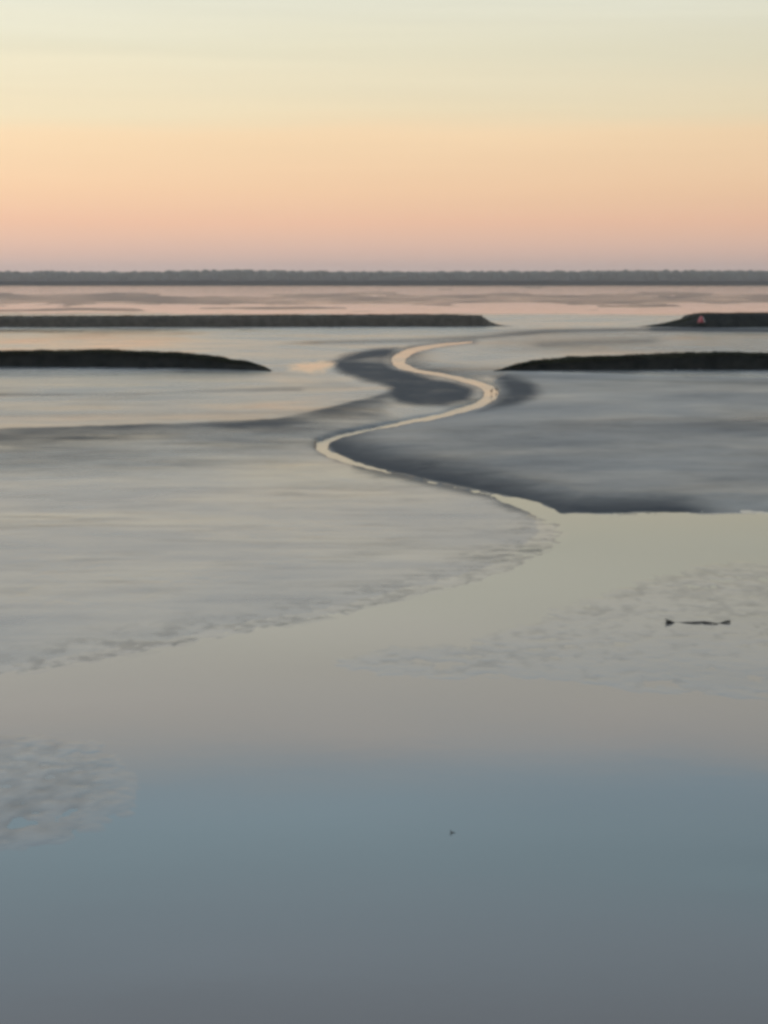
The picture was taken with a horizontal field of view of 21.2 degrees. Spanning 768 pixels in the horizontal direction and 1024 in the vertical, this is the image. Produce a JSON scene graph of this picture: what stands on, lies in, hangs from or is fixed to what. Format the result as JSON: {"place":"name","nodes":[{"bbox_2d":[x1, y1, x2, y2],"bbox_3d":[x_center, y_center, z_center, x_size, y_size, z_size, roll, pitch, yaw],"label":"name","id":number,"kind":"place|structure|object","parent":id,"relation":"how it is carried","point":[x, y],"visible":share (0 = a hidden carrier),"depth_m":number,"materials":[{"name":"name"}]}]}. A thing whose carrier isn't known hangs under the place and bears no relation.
{"place":"outdoors","nodes":[
{"label":"outdoors","id":0,"kind":"place"},
{"bbox_2d":[0,285,767,1023],"bbox_3d":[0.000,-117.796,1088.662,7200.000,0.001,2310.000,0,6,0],"label":"water","id":1,"kind":"structure","parent":0,"point":[282,845],"depth_m":22.71,"materials":[{"name":"grey liquid"}]},
{"bbox_2d":[0,285,767,850],"bbox_3d":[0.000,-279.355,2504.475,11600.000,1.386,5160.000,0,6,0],"label":"mudflat","id":2,"kind":"structure","parent":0,"point":[144,509],"depth_m":59.15,"materials":[{"name":"grey soil"}]},
{"bbox_2d":[0,348,271,370],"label":"marsh ridge","id":3,"kind":"structure","parent":2,"relation":"on","point":[108,357],"depth_m":139.93,"materials":[{"name":"green plant"}]},
{"bbox_2d":[0,313,503,326],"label":"marsh bank","id":4,"kind":"structure","parent":2,"relation":"on","point":[393,319],"depth_m":258.77,"materials":[{"name":"grey soil"}]},
{"bbox_2d":[0,269,767,280],"bbox_3d":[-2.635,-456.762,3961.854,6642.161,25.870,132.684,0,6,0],"label":"treeline","id":5,"kind":"object","parent":2,"relation":"on","point":[500,275],"visible":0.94,"depth_m":3909.59,"materials":[{"name":"plant"}]},
{"bbox_2d":[494,351,767,370],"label":"marsh ridge","id":6,"kind":"structure","parent":2,"relation":"on","point":[715,360],"depth_m":136.09,"materials":[{"name":"green plant"}]},
{"bbox_2d":[665,619,730,623],"bbox_3d":[5.510,1.925,35.899,1.153,0.094,0.209,0,6,0],"label":"driftwood branch","id":7,"kind":"object","parent":2,"relation":"on","point":[670,621],"visible":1,"depth_m":35.94,"materials":[{"name":"wood"}]},
{"bbox_2d":[637,312,767,326],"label":"marsh bank","id":8,"kind":"structure","parent":2,"relation":"on","point":[740,319],"depth_m":256.07,"materials":[{"name":"green plant"}]},
{"bbox_2d":[697,316,704,323],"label":"marker cone","id":9,"kind":"object","parent":8,"relation":"on","point":[701,320],"visible":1,"depth_m":254.44,"materials":[{"name":"red paint"}]},
{"bbox_2d":[0,280,767,284],"bbox_3d":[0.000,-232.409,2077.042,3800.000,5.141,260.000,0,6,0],"label":"shore","id":10,"kind":"structure","parent":0,"point":[472,282],"depth_m":1971.26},
{"bbox_2d":[0,0,767,272],"label":"sky","id":11,"kind":"structure","parent":0,"point":[136,135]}
]}

